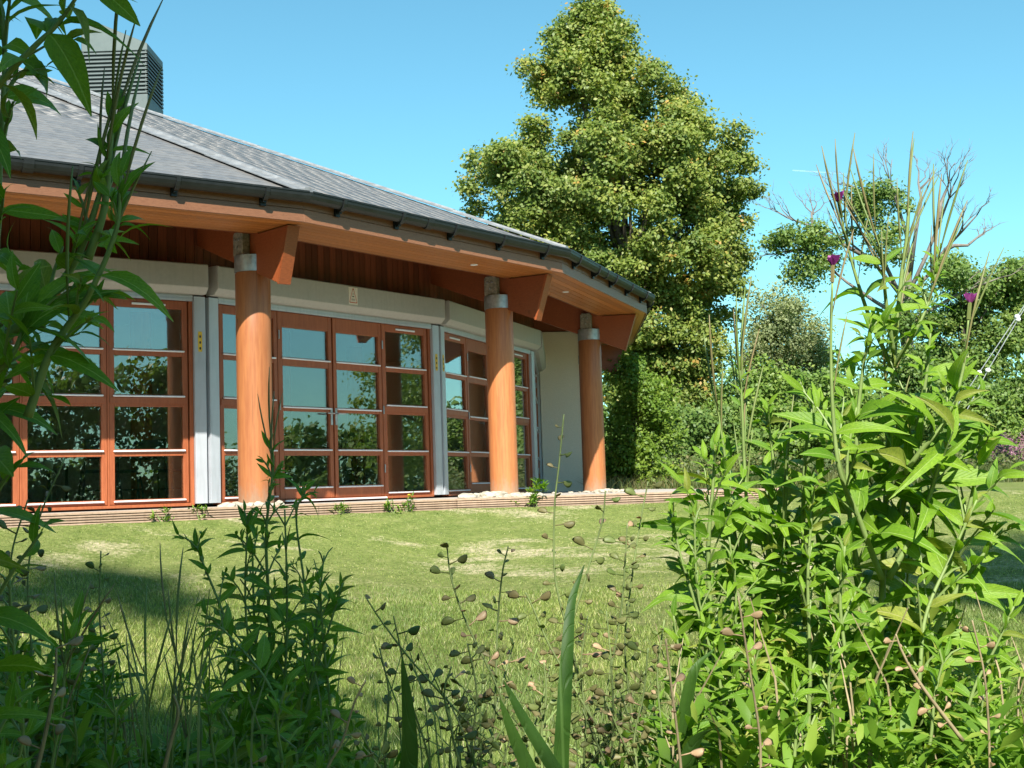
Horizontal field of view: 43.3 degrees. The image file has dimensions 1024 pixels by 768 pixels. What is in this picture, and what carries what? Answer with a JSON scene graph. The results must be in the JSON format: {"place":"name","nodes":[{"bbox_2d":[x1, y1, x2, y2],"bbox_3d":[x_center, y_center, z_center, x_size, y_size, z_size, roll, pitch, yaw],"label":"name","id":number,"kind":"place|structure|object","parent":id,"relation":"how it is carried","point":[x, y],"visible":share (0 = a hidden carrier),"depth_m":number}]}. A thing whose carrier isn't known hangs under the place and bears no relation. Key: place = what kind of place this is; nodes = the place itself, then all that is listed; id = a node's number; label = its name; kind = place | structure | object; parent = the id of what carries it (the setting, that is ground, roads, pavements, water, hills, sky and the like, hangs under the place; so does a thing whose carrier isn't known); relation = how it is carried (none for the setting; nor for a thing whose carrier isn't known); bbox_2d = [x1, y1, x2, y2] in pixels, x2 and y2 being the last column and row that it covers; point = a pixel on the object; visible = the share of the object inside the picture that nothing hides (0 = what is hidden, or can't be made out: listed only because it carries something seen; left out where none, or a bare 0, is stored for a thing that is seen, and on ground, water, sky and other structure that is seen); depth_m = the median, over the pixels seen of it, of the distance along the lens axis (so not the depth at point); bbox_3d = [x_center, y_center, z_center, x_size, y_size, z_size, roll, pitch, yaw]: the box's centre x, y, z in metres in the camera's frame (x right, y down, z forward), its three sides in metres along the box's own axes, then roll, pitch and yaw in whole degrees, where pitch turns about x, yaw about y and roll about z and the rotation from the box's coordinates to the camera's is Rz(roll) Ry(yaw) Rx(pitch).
{"place":"outdoors","nodes":[
{"label":"outdoors","id":0,"kind":"place"},
{"bbox_2d":[0,489,722,514],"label":"terrace","id":1,"kind":"structure","parent":0,"point":[390,499],"depth_m":17.18},
{"bbox_2d":[0,481,1023,767],"bbox_3d":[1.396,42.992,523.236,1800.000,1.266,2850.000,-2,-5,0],"label":"ground","id":2,"kind":"structure","parent":0,"point":[516,531],"depth_m":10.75},
{"bbox_2d":[0,672,43,767],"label":"willowherb","id":3,"kind":"object","parent":2,"relation":"on","point":[34,724],"visible":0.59,"depth_m":1.30},
{"bbox_2d":[0,572,69,767],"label":"willowherb","id":4,"kind":"object","parent":2,"relation":"on","point":[24,686],"visible":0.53,"depth_m":1.50},
{"bbox_2d":[0,0,72,767],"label":"willowherb","id":5,"kind":"object","parent":2,"relation":"on","point":[13,617],"visible":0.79,"depth_m":1.10},
{"bbox_2d":[7,458,80,763],"bbox_3d":[-0.542,0.829,1.759,0.326,1.457,0.263,-2,-5,0],"label":"seed stalk","id":6,"kind":"object","parent":2,"relation":"on","point":[41,609],"visible":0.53,"depth_m":1.80},
{"bbox_2d":[17,635,83,767],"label":"seed stalk","id":7,"kind":"object","parent":2,"relation":"on","point":[59,728],"visible":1,"depth_m":1.00},
{"bbox_2d":[0,225,120,457],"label":"willowherb","id":8,"kind":"object","parent":2,"relation":"on","point":[32,303],"visible":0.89,"depth_m":1.00},
{"bbox_2d":[30,576,110,767],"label":"willowherb","id":9,"kind":"object","parent":2,"relation":"on","point":[88,640],"visible":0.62,"depth_m":1.70},
{"bbox_2d":[0,0,143,177],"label":"willowherb","id":10,"kind":"object","parent":2,"relation":"on","point":[65,54],"visible":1,"depth_m":1.00},
{"bbox_2d":[0,24,147,394],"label":"willowherb","id":11,"kind":"object","parent":2,"relation":"on","point":[86,226],"visible":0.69,"depth_m":1.05},
{"bbox_2d":[50,583,114,767],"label":"willowherb","id":12,"kind":"object","parent":2,"relation":"on","point":[69,633],"visible":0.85,"depth_m":1.60},
{"bbox_2d":[5,68,173,417],"bbox_3d":[-0.332,-0.114,1.006,0.138,0.279,0.094,-2,-5,0],"label":"willowherb","id":13,"kind":"object","parent":2,"relation":"on","point":[74,360],"visible":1,"depth_m":1.00},
{"bbox_2d":[83,551,118,755],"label":"seed stalk","id":14,"kind":"object","parent":2,"relation":"on","point":[90,564],"visible":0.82,"depth_m":1.90},
{"bbox_2d":[78,684,142,767],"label":"willowherb","id":15,"kind":"object","parent":2,"relation":"on","point":[114,714],"visible":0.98,"depth_m":1.70},
{"bbox_2d":[62,0,162,260],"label":"willowherb","id":16,"kind":"object","parent":2,"relation":"on","point":[106,180],"visible":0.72,"depth_m":1.05},
{"bbox_2d":[116,586,172,767],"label":"willowherb","id":17,"kind":"object","parent":2,"relation":"on","point":[144,670],"visible":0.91,"depth_m":1.80},
{"bbox_2d":[3,589,343,767],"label":"dry stalks","id":18,"kind":"object","parent":2,"relation":"on","point":[198,682],"visible":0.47,"depth_m":1.90},
{"bbox_2d":[160,546,242,767],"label":"grass","id":19,"kind":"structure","parent":2,"relation":"on","point":[184,727],"depth_m":2.00},
{"bbox_2d":[177,657,235,767],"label":"willowherb","id":20,"kind":"object","parent":2,"relation":"on","point":[221,746],"visible":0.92,"depth_m":1.80},
{"bbox_2d":[172,520,274,766],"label":"willowherb","id":21,"kind":"object","parent":2,"relation":"on","point":[247,645],"visible":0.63,"depth_m":2.10},
{"bbox_2d":[205,643,268,767],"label":"willowherb","id":22,"kind":"object","parent":2,"relation":"on","point":[241,752],"visible":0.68,"depth_m":2.00},
{"bbox_2d":[194,499,298,764],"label":"willowherb","id":23,"kind":"object","parent":2,"relation":"on","point":[249,519],"visible":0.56,"depth_m":2.14},
{"bbox_2d":[196,596,307,767],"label":"willowherb","id":24,"kind":"object","parent":2,"relation":"on","point":[263,653],"visible":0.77,"depth_m":2.00},
{"bbox_2d":[230,367,308,754],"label":"willowherb","id":25,"kind":"object","parent":2,"relation":"on","point":[278,473],"visible":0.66,"depth_m":2.20},
{"bbox_2d":[251,665,308,767],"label":"willowherb","id":26,"kind":"object","parent":2,"relation":"on","point":[286,710],"visible":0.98,"depth_m":1.70},
{"bbox_2d":[232,498,336,767],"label":"willowherb","id":27,"kind":"object","parent":2,"relation":"on","point":[275,667],"visible":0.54,"depth_m":2.15},
{"bbox_2d":[260,547,348,754],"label":"willowherb","id":28,"kind":"object","parent":2,"relation":"on","point":[303,626],"visible":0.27,"depth_m":2.20},
{"bbox_2d":[245,572,364,767],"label":"willowherb","id":29,"kind":"object","parent":2,"relation":"on","point":[337,600],"visible":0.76,"depth_m":2.10},
{"bbox_2d":[276,478,344,754],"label":"willowherb","id":30,"kind":"object","parent":2,"relation":"on","point":[302,492],"visible":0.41,"depth_m":2.30},
{"bbox_2d":[0,24,654,511],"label":"pavilion","id":31,"kind":"structure","parent":2,"relation":"on","point":[452,354],"depth_m":17.72},
{"bbox_2d":[0,290,18,506],"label":"window","id":32,"kind":"structure","parent":31,"relation":"in","point":[7,396],"depth_m":13.95},
{"bbox_2d":[21,294,107,507],"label":"window","id":33,"kind":"structure","parent":31,"relation":"in","point":[75,399],"depth_m":14.42},
{"bbox_2d":[108,298,188,504],"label":"window","id":34,"kind":"structure","parent":31,"relation":"in","point":[115,400],"depth_m":14.87},
{"bbox_2d":[219,304,279,500],"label":"window","id":35,"kind":"structure","parent":31,"relation":"in","point":[225,402],"depth_m":15.58},
{"bbox_2d":[278,311,334,498],"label":"door","id":36,"kind":"structure","parent":31,"relation":"in","point":[286,320],"depth_m":16.64},
{"bbox_2d":[331,318,385,496],"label":"door","id":37,"kind":"structure","parent":31,"relation":"in","point":[341,326],"depth_m":17.33},
{"bbox_2d":[382,324,430,495],"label":"window","id":38,"kind":"structure","parent":31,"relation":"in","point":[389,409],"depth_m":18.18},
{"bbox_2d":[444,332,470,492],"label":"window","id":39,"kind":"structure","parent":31,"relation":"in","point":[462,413],"depth_m":19.58},
{"bbox_2d":[466,338,489,491],"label":"door","id":40,"kind":"structure","parent":31,"relation":"in","point":[473,346],"depth_m":20.24},
{"bbox_2d":[514,351,530,490],"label":"window","id":41,"kind":"structure","parent":31,"relation":"in","point":[524,421],"depth_m":22.29},
{"bbox_2d":[291,564,367,767],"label":"willowherb","id":42,"kind":"object","parent":2,"relation":"on","point":[328,609],"visible":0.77,"depth_m":2.10},
{"bbox_2d":[301,699,363,767],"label":"willowherb","id":43,"kind":"object","parent":2,"relation":"on","point":[337,723],"visible":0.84,"depth_m":1.80},
{"bbox_2d":[354,644,401,767],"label":"seed stalk","id":44,"kind":"object","parent":2,"relation":"on","point":[386,699],"visible":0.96,"depth_m":1.80},
{"bbox_2d":[0,488,778,527],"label":"terrace edging","id":45,"kind":"object","parent":2,"relation":"on","point":[127,516],"visible":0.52,"depth_m":12.61},
{"bbox_2d":[400,657,417,767],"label":"broad blade","id":46,"kind":"object","parent":2,"relation":"on","point":[409,755],"visible":1,"depth_m":1.60},
{"bbox_2d":[381,616,443,767],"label":"seed stalk","id":47,"kind":"object","parent":2,"relation":"on","point":[413,630],"visible":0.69,"depth_m":1.85},
{"bbox_2d":[355,594,516,767],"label":"seed stalk","id":48,"kind":"object","parent":2,"relation":"on","point":[487,693],"visible":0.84,"depth_m":1.85},
{"bbox_2d":[439,642,490,767],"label":"seed stalk","id":49,"kind":"object","parent":2,"relation":"on","point":[479,650],"visible":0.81,"depth_m":1.80},
{"bbox_2d":[421,665,517,767],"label":"seed stalk","id":50,"kind":"object","parent":2,"relation":"on","point":[470,736],"visible":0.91,"depth_m":1.70},
{"bbox_2d":[430,542,556,767],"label":"seed stalk","id":51,"kind":"object","parent":2,"relation":"on","point":[449,620],"visible":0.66,"depth_m":1.90},
{"bbox_2d":[456,647,546,767],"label":"seed stalk","id":52,"kind":"object","parent":2,"relation":"on","point":[531,706],"visible":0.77,"depth_m":1.85},
{"bbox_2d":[355,625,655,767],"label":"dry stalks","id":53,"kind":"object","parent":2,"relation":"on","point":[457,742],"visible":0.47,"depth_m":2.21},
{"bbox_2d":[0,582,1023,767],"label":"weeds","id":54,"kind":"object","parent":2,"relation":"on","point":[1007,751],"visible":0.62,"depth_m":1.88},
{"bbox_2d":[13,702,1022,767],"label":"long grass","id":55,"kind":"structure","parent":2,"relation":"on","point":[485,757],"depth_m":5.37},
{"bbox_2d":[500,699,536,767],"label":"broad blade","id":56,"kind":"object","parent":2,"relation":"on","point":[522,755],"visible":1,"depth_m":1.50},
{"bbox_2d":[470,546,580,767],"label":"seed stalk","id":57,"kind":"object","parent":2,"relation":"on","point":[495,665],"visible":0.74,"depth_m":1.95},
{"bbox_2d":[504,681,561,767],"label":"broad blade","id":58,"kind":"object","parent":2,"relation":"on","point":[544,752],"visible":1,"depth_m":1.50},
{"bbox_2d":[554,565,583,767],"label":"broad blade","id":59,"kind":"object","parent":2,"relation":"on","point":[562,729],"visible":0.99,"depth_m":1.71},
{"bbox_2d":[508,590,638,767],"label":"seed stalk","id":60,"kind":"object","parent":2,"relation":"on","point":[545,596],"visible":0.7,"depth_m":1.90},
{"bbox_2d":[537,414,610,763],"bbox_3d":[0.137,0.815,1.967,0.156,1.539,0.103,-2,-5,0],"label":"seed stalk","id":61,"kind":"object","parent":2,"relation":"on","point":[570,525],"visible":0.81,"depth_m":2.00},
{"bbox_2d":[548,491,624,767],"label":"seed stalk","id":62,"kind":"object","parent":2,"relation":"on","point":[578,540],"visible":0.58,"depth_m":2.02},
{"bbox_2d":[573,610,631,767],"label":"seed stalk","id":63,"kind":"object","parent":2,"relation":"on","point":[600,691],"visible":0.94,"depth_m":1.85},
{"bbox_2d":[445,0,770,458],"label":"lime tree","id":64,"kind":"object","parent":2,"relation":"on","point":[582,191],"visible":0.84,"depth_m":38.72},
{"bbox_2d":[569,613,654,767],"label":"seed stalk","id":65,"kind":"object","parent":2,"relation":"on","point":[594,759],"visible":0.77,"depth_m":1.90},
{"bbox_2d":[586,521,638,763],"bbox_3d":[0.143,0.888,1.864,0.138,1.370,0.206,-2,-5,0],"label":"seed stalk","id":66,"kind":"object","parent":2,"relation":"on","point":[633,614],"visible":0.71,"depth_m":1.95},
{"bbox_2d":[606,481,662,753],"bbox_3d":[0.099,0.876,2.016,0.323,1.436,0.098,-2,-5,0],"label":"seed stalk","id":67,"kind":"object","parent":2,"relation":"on","point":[631,491],"visible":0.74,"depth_m":2.05},
{"bbox_2d":[601,641,676,767],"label":"seed stalk","id":68,"kind":"object","parent":2,"relation":"on","point":[632,645],"visible":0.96,"depth_m":1.74},
{"bbox_2d":[614,620,681,767],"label":"seed stalk","id":69,"kind":"object","parent":2,"relation":"on","point":[656,648],"visible":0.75,"depth_m":1.85},
{"bbox_2d":[602,349,694,487],"bbox_3d":[2.654,0.872,26.948,2.288,3.226,1.882,-2,-5,0],"label":"willow bush","id":70,"kind":"object","parent":2,"relation":"on","point":[648,398],"visible":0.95,"depth_m":26.69},
{"bbox_2d":[640,593,722,767],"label":"willowherb","id":71,"kind":"object","parent":2,"relation":"on","point":[675,637],"visible":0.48,"depth_m":1.90},
{"bbox_2d":[678,648,714,767],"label":"broad blade","id":72,"kind":"object","parent":2,"relation":"on","point":[687,694],"visible":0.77,"depth_m":1.70},
{"bbox_2d":[655,498,743,745],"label":"willowherb","id":73,"kind":"object","parent":2,"relation":"on","point":[672,520],"visible":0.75,"depth_m":2.00},
{"bbox_2d":[650,397,763,474],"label":"shade bush","id":74,"kind":"object","parent":2,"relation":"on","point":[698,423],"visible":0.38,"depth_m":32.54},
{"bbox_2d":[621,423,795,640],"bbox_3d":[0.315,0.249,2.121,0.271,0.366,0.243,-2,-5,0],"label":"willowherb","id":75,"kind":"object","parent":2,"relation":"on","point":[726,523],"visible":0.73,"depth_m":2.09},
{"bbox_2d":[673,499,754,766],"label":"willowherb","id":76,"kind":"object","parent":2,"relation":"on","point":[728,655],"visible":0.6,"depth_m":2.00},
{"bbox_2d":[669,315,791,550],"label":"willowherb","id":77,"kind":"object","parent":2,"relation":"on","point":[730,460],"visible":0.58,"depth_m":2.20},
{"bbox_2d":[699,523,776,767],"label":"willowherb","id":78,"kind":"object","parent":2,"relation":"on","point":[731,585],"visible":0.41,"depth_m":2.05},
{"bbox_2d":[720,597,772,767],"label":"seed stalk","id":79,"kind":"object","parent":2,"relation":"on","point":[726,631],"visible":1,"depth_m":1.50},
{"bbox_2d":[721,636,788,750],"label":"willowherb","id":80,"kind":"object","parent":2,"relation":"on","point":[746,692],"visible":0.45,"depth_m":1.80},
{"bbox_2d":[687,393,827,619],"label":"willowherb","id":81,"kind":"object","parent":2,"relation":"on","point":[767,468],"visible":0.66,"depth_m":2.14},
{"bbox_2d":[703,350,813,468],"bbox_3d":[6.963,1.075,36.815,3.537,4.182,2.716,-2,-5,0],"label":"holly bush","id":82,"kind":"object","parent":2,"relation":"on","point":[768,389],"visible":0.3,"depth_m":36.61},
{"bbox_2d":[702,276,819,709],"bbox_3d":[0.423,0.714,2.166,0.274,1.778,0.299,-2,-5,0],"label":"willowherb","id":83,"kind":"object","parent":2,"relation":"on","point":[767,594],"visible":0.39,"depth_m":2.15},
{"bbox_2d":[741,394,822,747],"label":"willowherb","id":84,"kind":"object","parent":2,"relation":"on","point":[782,502],"visible":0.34,"depth_m":2.10},
{"bbox_2d":[721,374,850,637],"bbox_3d":[0.462,0.192,2.121,0.259,0.421,0.292,-2,-5,0],"label":"willowherb","id":85,"kind":"object","parent":2,"relation":"on","point":[775,579],"visible":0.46,"depth_m":2.09},
{"bbox_2d":[723,278,859,442],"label":"birch tree","id":86,"kind":"object","parent":2,"relation":"on","point":[786,325],"visible":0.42,"depth_m":43.22},
{"bbox_2d":[762,665,832,763],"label":"willowherb","id":87,"kind":"object","parent":2,"relation":"on","point":[796,684],"visible":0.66,"depth_m":1.70},
{"bbox_2d":[581,461,1023,489],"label":"rough grass","id":88,"kind":"structure","parent":2,"relation":"on","point":[669,484],"depth_m":24.92},
{"bbox_2d":[775,473,850,767],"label":"willowherb","id":89,"kind":"object","parent":2,"relation":"on","point":[819,662],"visible":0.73,"depth_m":1.95},
{"bbox_2d":[607,436,1023,484],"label":"brambles","id":90,"kind":"object","parent":2,"relation":"on","point":[693,467],"visible":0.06,"depth_m":28.35},
{"bbox_2d":[611,592,1023,767],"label":"dry stalks","id":91,"kind":"object","parent":2,"relation":"on","point":[845,761],"visible":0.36,"depth_m":1.81},
{"bbox_2d":[747,360,895,469],"bbox_3d":[8.466,1.144,35.643,4.678,3.745,3.575,-2,-5,0],"label":"hazel bush","id":92,"kind":"object","parent":2,"relation":"on","point":[823,382],"visible":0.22,"depth_m":35.51},
{"bbox_2d":[792,546,850,764],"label":"willowherb","id":93,"kind":"object","parent":2,"relation":"on","point":[814,630],"visible":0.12,"depth_m":2.10},
{"bbox_2d":[791,625,869,767],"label":"willowherb","id":94,"kind":"object","parent":2,"relation":"on","point":[832,656],"visible":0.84,"depth_m":1.75},
{"bbox_2d":[799,526,895,767],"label":"willowherb","id":95,"kind":"object","parent":2,"relation":"on","point":[834,579],"visible":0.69,"depth_m":1.90},
{"bbox_2d":[773,311,924,540],"bbox_3d":[0.544,0.067,2.067,0.247,0.381,0.234,-2,-5,0],"label":"willowherb","id":96,"kind":"object","parent":2,"relation":"on","point":[870,409],"visible":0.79,"depth_m":2.05},
{"bbox_2d":[815,133,904,374],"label":"willowherb","id":97,"kind":"object","parent":2,"relation":"on","point":[837,198],"visible":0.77,"depth_m":2.10},
{"bbox_2d":[775,229,946,579],"bbox_3d":[0.506,0.036,1.983,0.239,0.535,0.228,-2,-5,0],"label":"willowherb","id":98,"kind":"object","parent":2,"relation":"on","point":[857,497],"visible":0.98,"depth_m":1.95},
{"bbox_2d":[800,133,939,767],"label":"willowherb","id":99,"kind":"object","parent":2,"relation":"on","point":[899,594],"visible":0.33,"depth_m":2.09},
{"bbox_2d":[800,389,947,616],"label":"willowherb","id":100,"kind":"object","parent":2,"relation":"on","point":[882,543],"visible":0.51,"depth_m":2.04},
{"bbox_2d":[848,676,913,767],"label":"willowherb","id":101,"kind":"object","parent":2,"relation":"on","point":[871,692],"visible":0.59,"depth_m":1.70},
{"bbox_2d":[750,138,1023,389],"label":"stag headed tree","id":102,"kind":"object","parent":2,"relation":"on","point":[809,260],"visible":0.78,"depth_m":38.37},
{"bbox_2d":[844,148,930,352],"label":"willowherb","id":103,"kind":"object","parent":2,"relation":"on","point":[887,311],"visible":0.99,"depth_m":2.05},
{"bbox_2d":[846,346,962,454],"bbox_3d":[11.624,0.965,37.801,4.162,4.339,3.329,-2,-5,0],"label":"hawthorn bush","id":104,"kind":"object","parent":2,"relation":"on","point":[916,387],"visible":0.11,"depth_m":37.66},
{"bbox_2d":[822,248,1003,509],"bbox_3d":[0.632,0.001,2.024,0.254,0.403,0.206,-2,-5,0],"label":"willowherb","id":105,"kind":"object","parent":2,"relation":"on","point":[894,453],"visible":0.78,"depth_m":1.98},
{"bbox_2d":[844,482,991,766],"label":"willowherb","id":106,"kind":"object","parent":2,"relation":"on","point":[955,518],"visible":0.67,"depth_m":1.92},
{"bbox_2d":[883,634,964,741],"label":"seed stalk","id":107,"kind":"object","parent":2,"relation":"on","point":[918,684],"visible":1,"depth_m":1.60},
{"bbox_2d":[865,324,984,520],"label":"willowherb","id":108,"kind":"object","parent":2,"relation":"on","point":[879,507],"visible":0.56,"depth_m":2.04},
{"bbox_2d":[873,634,982,767],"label":"willowherb","id":109,"kind":"object","parent":2,"relation":"on","point":[958,658],"visible":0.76,"depth_m":1.75},
{"bbox_2d":[890,160,967,368],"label":"willowherb","id":110,"kind":"object","parent":2,"relation":"on","point":[917,328],"visible":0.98,"depth_m":2.05},
{"bbox_2d":[863,349,1017,587],"bbox_3d":[0.666,0.131,2.022,0.238,0.369,0.288,-2,-5,0],"label":"willowherb","id":111,"kind":"object","parent":2,"relation":"on","point":[936,454],"visible":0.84,"depth_m":1.99},
{"bbox_2d":[857,422,1023,622],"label":"willowherb","id":112,"kind":"object","parent":2,"relation":"on","point":[984,451],"visible":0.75,"depth_m":2.00},
{"bbox_2d":[864,506,1023,670],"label":"willowherb","id":113,"kind":"object","parent":2,"relation":"on","point":[937,563],"visible":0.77,"depth_m":1.95},
{"bbox_2d":[878,247,1023,463],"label":"oak tree","id":114,"kind":"object","parent":2,"relation":"on","point":[1004,293],"visible":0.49,"depth_m":40.65},
{"bbox_2d":[937,589,1023,767],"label":"willowherb","id":115,"kind":"object","parent":2,"relation":"on","point":[1009,613],"visible":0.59,"depth_m":1.85},
{"bbox_2d":[958,379,1023,459],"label":"rounded bush","id":116,"kind":"object","parent":2,"relation":"on","point":[1001,416],"visible":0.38,"depth_m":33.60},
{"bbox_2d":[991,309,1023,440],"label":"dark tree","id":117,"kind":"object","parent":2,"relation":"on","point":[1015,385],"visible":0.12,"depth_m":45.50},
{"bbox_2d":[0,0,1023,417],"label":"sky","id":118,"kind":"structure","parent":0,"point":[386,93]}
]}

